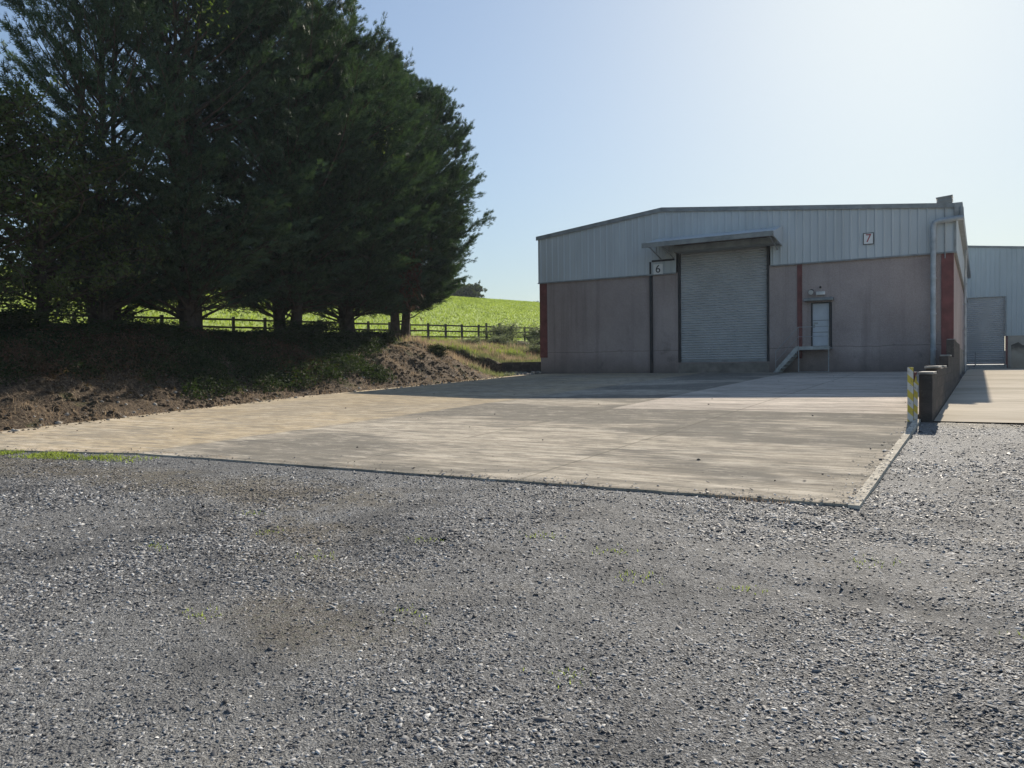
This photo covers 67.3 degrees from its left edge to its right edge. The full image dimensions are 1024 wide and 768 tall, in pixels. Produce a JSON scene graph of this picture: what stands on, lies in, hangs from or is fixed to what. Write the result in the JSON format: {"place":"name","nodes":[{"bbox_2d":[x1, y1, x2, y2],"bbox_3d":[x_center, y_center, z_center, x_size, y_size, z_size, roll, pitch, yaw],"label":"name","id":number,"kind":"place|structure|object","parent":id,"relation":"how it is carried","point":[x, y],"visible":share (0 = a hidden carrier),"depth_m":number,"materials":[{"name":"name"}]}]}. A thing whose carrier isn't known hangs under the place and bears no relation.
{"place":"outdoors","nodes":[
{"label":"outdoors","id":0,"kind":"place"},
{"bbox_2d":[0,340,539,430],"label":"earth bank","id":1,"kind":"structure","parent":0,"point":[18,420],"depth_m":22.10,"materials":[{"name":"soil"}]},
{"bbox_2d":[0,287,21,327],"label":"shrub","id":2,"kind":"object","parent":1,"relation":"on","point":[1,298],"visible":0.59,"depth_m":22.00,"materials":[{"name":"green plant"}]},
{"bbox_2d":[0,300,99,337],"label":"shrub","id":3,"kind":"object","parent":1,"relation":"on","point":[23,318],"visible":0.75,"depth_m":22.18,"materials":[{"name":"green plant"}]},
{"bbox_2d":[0,74,102,305],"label":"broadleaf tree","id":4,"kind":"object","parent":1,"relation":"on","point":[19,102],"visible":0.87,"depth_m":21.37,"materials":[{"name":"green plant"}]},
{"bbox_2d":[28,321,120,336],"bbox_3d":[-14.033,-1.539,24.009,3.415,0.855,4.209,-1,1,-23],"label":"shrub","id":5,"kind":"object","parent":1,"relation":"on","point":[101,330],"visible":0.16,"depth_m":23.37,"materials":[{"name":"green plant"}]},
{"bbox_2d":[0,93,170,325],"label":"broadleaf tree","id":6,"kind":"object","parent":1,"relation":"on","point":[73,175],"visible":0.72,"depth_m":23.44,"materials":[{"name":"green plant"}]},
{"bbox_2d":[5,198,205,321],"bbox_3d":[-14.808,-4.162,28.464,6.852,5.537,6.252,-1,1,-24],"label":"broadleaf tree","id":7,"kind":"object","parent":1,"relation":"on","point":[128,313],"visible":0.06,"depth_m":28.27,"materials":[{"name":"green plant"}]},
{"bbox_2d":[0,0,235,324],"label":"cypress tree","id":8,"kind":"object","parent":1,"relation":"on","point":[108,303],"visible":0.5,"depth_m":25.33,"materials":[{"name":"green plant"}]},
{"bbox_2d":[73,316,196,339],"bbox_3d":[-12.801,-1.744,25.423,4.209,1.026,3.415,-1,1,-8],"label":"shrub","id":9,"kind":"object","parent":1,"relation":"on","point":[130,324],"visible":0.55,"depth_m":25.25,"materials":[{"name":"green plant"}]},
{"bbox_2d":[0,322,339,410],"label":"dead bracken","id":10,"kind":"object","parent":1,"relation":"on","point":[42,368],"visible":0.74,"depth_m":22.62,"materials":[{"name":"brown plant"}]},
{"bbox_2d":[14,0,337,329],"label":"cypress tree","id":11,"kind":"object","parent":1,"relation":"on","point":[192,297],"visible":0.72,"depth_m":27.45,"materials":[{"name":"green plant"}]},
{"bbox_2d":[155,322,228,340],"bbox_3d":[-11.629,-1.677,27.624,3.105,1.083,3.826,-1,1,-20],"label":"shrub","id":12,"kind":"object","parent":1,"relation":"on","point":[185,326],"visible":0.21,"depth_m":26.77,"materials":[{"name":"green plant"}]},
{"bbox_2d":[0,322,396,400],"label":"ivy cover","id":13,"kind":"object","parent":1,"relation":"on","point":[247,363],"visible":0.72,"depth_m":26.02,"materials":[{"name":"green plant"}]},
{"bbox_2d":[4,372,473,431],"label":"bank stones","id":14,"kind":"object","parent":1,"relation":"on","point":[57,422],"visible":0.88,"depth_m":21.61,"materials":[{"name":"brown stone"}]},
{"bbox_2d":[207,328,283,343],"bbox_3d":[-10.487,-1.686,29.158,3.415,0.855,4.209,0,1,8],"label":"shrub","id":15,"kind":"object","parent":1,"relation":"on","point":[243,335],"visible":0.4,"depth_m":28.73,"materials":[{"name":"green plant"}]},
{"bbox_2d":[0,339,492,429],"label":"soil clods","id":16,"kind":"object","parent":1,"relation":"on","point":[40,380],"visible":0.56,"depth_m":23.04,"materials":[{"name":"brown soil"}]},
{"bbox_2d":[0,333,497,431],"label":"bank stalks","id":17,"kind":"object","parent":1,"relation":"on","point":[257,392],"visible":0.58,"depth_m":26.49,"materials":[{"name":"brown plant"}]},
{"bbox_2d":[1,312,538,340],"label":"post and rail fence","id":18,"kind":"object","parent":1,"relation":"on","point":[265,321],"visible":0.19,"depth_m":48.98,"materials":[{"name":"brown wood"}]},
{"bbox_2d":[233,325,307,344],"bbox_3d":[-9.636,-1.815,31.217,4.209,1.026,3.415,0,1,23],"label":"shrub","id":19,"kind":"object","parent":1,"relation":"on","point":[286,333],"visible":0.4,"depth_m":30.23,"materials":[{"name":"green plant"}]},
{"bbox_2d":[142,0,441,332],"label":"cypress tree","id":20,"kind":"object","parent":1,"relation":"on","point":[300,282],"visible":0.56,"depth_m":31.07,"materials":[{"name":"green plant"}]},
{"bbox_2d":[267,318,361,342],"bbox_3d":[-8.896,-2.090,33.122,3.415,1.567,4.209,0,2,39],"label":"shrub","id":21,"kind":"object","parent":1,"relation":"on","point":[313,329],"visible":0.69,"depth_m":32.41,"materials":[{"name":"green plant"}]},
{"bbox_2d":[231,13,463,333],"bbox_3d":[-8.155,-9.660,36.888,10.588,16.283,12.502,-2,2,-37],"label":"cypress tree","id":22,"kind":"object","parent":1,"relation":"on","point":[380,292],"visible":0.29,"depth_m":34.50,"materials":[{"name":"green plant"}]},
{"bbox_2d":[322,330,378,343],"bbox_3d":[-7.974,-1.978,34.800,3.260,1.026,4.017,-1,1,-36],"label":"shrub","id":23,"kind":"object","parent":1,"relation":"on","point":[364,337],"visible":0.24,"depth_m":34.29,"materials":[{"name":"green plant"}]},
{"bbox_2d":[354,328,400,344],"bbox_3d":[-6.637,-2.160,36.868,3.061,1.140,2.484,-1,1,-20],"label":"shrub","id":24,"kind":"object","parent":1,"relation":"on","point":[384,335],"visible":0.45,"depth_m":36.77,"materials":[{"name":"green plant"}]},
{"bbox_2d":[355,44,496,341],"bbox_3d":[-5.710,-9.504,40.625,9.736,15.557,10.182,-1,1,-23],"label":"cypress tree","id":25,"kind":"object","parent":1,"relation":"on","point":[460,187],"visible":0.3,"depth_m":39.67,"materials":[{"name":"green plant"}]},
{"bbox_2d":[427,344,451,356],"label":"shrub","id":26,"kind":"object","parent":1,"relation":"on","point":[435,348],"visible":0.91,"depth_m":38.81,"materials":[{"name":"green plant"}]},
{"bbox_2d":[458,336,482,345],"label":"scrub bush","id":27,"kind":"object","parent":1,"relation":"on","point":[474,340],"visible":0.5,"depth_m":51.84,"materials":[{"name":"green plant"}]},
{"bbox_2d":[431,338,540,376],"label":"verge grass","id":28,"kind":"structure","parent":1,"relation":"on","point":[486,355],"depth_m":45.71,"materials":[{"name":"green plant"}]},
{"bbox_2d":[476,318,523,341],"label":"scrub bush","id":29,"kind":"object","parent":1,"relation":"on","point":[499,331],"visible":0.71,"depth_m":59.13,"materials":[{"name":"green plant"}]},
{"bbox_2d":[487,331,514,346],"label":"scrub bush","id":30,"kind":"object","parent":1,"relation":"on","point":[497,339],"visible":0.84,"depth_m":56.02,"materials":[{"name":"green plant"}]},
{"bbox_2d":[498,371,540,375],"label":"rubble","id":31,"kind":"object","parent":1,"relation":"on","point":[530,373],"visible":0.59,"depth_m":42.02,"materials":[{"name":"stone"}]},
{"bbox_2d":[502,362,540,372],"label":"wall","id":32,"kind":"structure","parent":1,"relation":"on","point":[528,367],"depth_m":43.27,"materials":[{"name":"grey concrete"}]},
{"bbox_2d":[517,320,539,342],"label":"scrub bush","id":33,"kind":"object","parent":1,"relation":"on","point":[534,334],"visible":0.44,"depth_m":62.55,"materials":[{"name":"green plant"}]},
{"bbox_2d":[524,343,539,353],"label":"scrub bush","id":34,"kind":"object","parent":1,"relation":"on","point":[535,348],"visible":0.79,"depth_m":53.10,"materials":[{"name":"green plant"}]},
{"bbox_2d":[528,336,539,346],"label":"scrub bush","id":35,"kind":"object","parent":1,"relation":"on","point":[535,342],"visible":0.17,"depth_m":58.15,"materials":[{"name":"green plant"}]},
{"bbox_2d":[0,269,539,340],"bbox_3d":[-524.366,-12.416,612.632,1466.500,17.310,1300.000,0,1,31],"label":"grass field","id":36,"kind":"structure","parent":0,"point":[206,323],"depth_m":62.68,"materials":[{"name":"green plant"}]},
{"bbox_2d":[442,276,469,295],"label":"hedgerow tree","id":37,"kind":"object","parent":36,"relation":"on","point":[459,291],"visible":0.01,"depth_m":151.67,"materials":[{"name":"green plant"}]},
{"bbox_2d":[453,280,486,297],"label":"hedgerow tree","id":38,"kind":"object","parent":36,"relation":"on","point":[474,289],"visible":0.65,"depth_m":157.10,"materials":[{"name":"green plant"}]},
{"bbox_2d":[227,329,529,354],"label":"grass","id":39,"kind":"structure","parent":0,"point":[459,349],"depth_m":49.62,"materials":[{"name":"green plant"}]},
{"bbox_2d":[396,332,539,369],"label":"straw grass","id":40,"kind":"structure","parent":0,"point":[427,341],"depth_m":46.92,"materials":[{"name":"beige plant"}]},
{"bbox_2d":[0,364,1023,767],"bbox_3d":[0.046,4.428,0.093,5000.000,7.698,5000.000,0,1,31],"label":"gravel ground","id":41,"kind":"structure","parent":0,"point":[662,616],"depth_m":4.52,"materials":[{"name":"grey gravel"}]},
{"bbox_2d":[0,449,158,461],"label":"edge grass","id":42,"kind":"structure","parent":41,"relation":"on","point":[73,456],"depth_m":12.36,"materials":[{"name":"green plant"}]},
{"bbox_2d":[0,372,919,506],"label":"concrete yard","id":43,"kind":"structure","parent":41,"relation":"on","point":[648,432],"depth_m":14.19,"materials":[{"name":"beige concrete"}]},
{"bbox_2d":[0,377,501,432],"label":"soil crumbs","id":44,"kind":"object","parent":43,"relation":"on","point":[211,407],"visible":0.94,"depth_m":22.25,"materials":[{"name":"brown soil"}]},
{"bbox_2d":[77,375,905,480],"bbox_3d":[3.107,0.298,23.748,16.462,0.926,27.765,0,1,31],"label":"slab debris","id":45,"kind":"object","parent":43,"relation":"on","point":[564,409],"visible":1,"depth_m":15.34,"materials":[{"name":"grey stone"}]},
{"bbox_2d":[536,195,970,376],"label":"warehouse","id":46,"kind":"structure","parent":43,"relation":"on","point":[821,288],"depth_m":36.50,"materials":[{"name":"concrete"}]},
{"bbox_2d":[811,302,831,346],"bbox_3d":[14.085,-2.645,34.965,0.890,2.150,0.170,0,1,31],"label":"door","id":47,"kind":"structure","parent":46,"relation":"in","point":[820,311],"depth_m":35.00,"materials":[{"name":"metal"}]},
{"bbox_2d":[158,451,786,503],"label":"joint weeds","id":48,"kind":"object","parent":41,"relation":"on","point":[749,499],"visible":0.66,"depth_m":7.56,"materials":[{"name":"green plant"}]},
{"bbox_2d":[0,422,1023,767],"bbox_3d":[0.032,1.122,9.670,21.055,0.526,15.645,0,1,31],"label":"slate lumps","id":49,"kind":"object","parent":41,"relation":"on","point":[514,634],"visible":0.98,"depth_m":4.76,"materials":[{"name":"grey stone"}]},
{"bbox_2d":[139,509,1023,688],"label":"gravel weeds","id":50,"kind":"object","parent":41,"relation":"on","point":[526,536],"visible":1,"depth_m":5.25,"materials":[{"name":"green plant"}]},
{"bbox_2d":[848,419,920,508],"bbox_3d":[5.321,1.058,10.644,0.100,0.627,8.340,0,1,31],"label":"kerb edging","id":51,"kind":"object","parent":41,"relation":"on","point":[901,442],"visible":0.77,"depth_m":9.01,"materials":[{"name":"concrete"}]},
{"bbox_2d":[907,367,913,421],"bbox_3d":[7.215,0.212,13.917,0.096,1.030,0.102,0,1,31],"label":"hazard post","id":52,"kind":"object","parent":41,"relation":"on","point":[910,394],"visible":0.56,"depth_m":13.88,"materials":[{"name":"metal"}]},
{"bbox_2d":[918,339,959,421],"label":"retaining wall","id":53,"kind":"structure","parent":41,"relation":"on","point":[938,384],"depth_m":16.44,"materials":[{"name":"grey concrete"}]},
{"bbox_2d":[914,372,918,419],"bbox_3d":[7.438,0.219,14.162,0.105,0.880,0.072,0,1,31],"label":"hazard post","id":54,"kind":"object","parent":53,"relation":"attached to","point":[916,383],"visible":0.72,"depth_m":14.13,"materials":[{"name":"yellow metal"}]},
{"bbox_2d":[934,369,1023,422],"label":"concrete apron","id":55,"kind":"object","parent":41,"relation":"on","point":[986,395],"visible":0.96,"depth_m":20.04,"materials":[{"name":"beige concrete"}]},
{"bbox_2d":[967,351,1006,369],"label":"barrier","id":56,"kind":"object","parent":55,"relation":"on","point":[975,366],"visible":0.51,"depth_m":61.88,"materials":[{"name":"metal"}]},
{"bbox_2d":[966,245,1023,368],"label":"warehouse","id":57,"kind":"structure","parent":55,"relation":"on","point":[995,313],"depth_m":63.42,"materials":[{"name":"metal"}]},
{"bbox_2d":[1011,342,1023,368],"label":"bay wall","id":58,"kind":"structure","parent":55,"relation":"on","point":[1017,355],"depth_m":58.33,"materials":[{"name":"concrete"}]},
{"bbox_2d":[0,0,1023,301],"label":"sky","id":59,"kind":"structure","parent":0,"point":[582,112],"materials":[{"name":"blue"}]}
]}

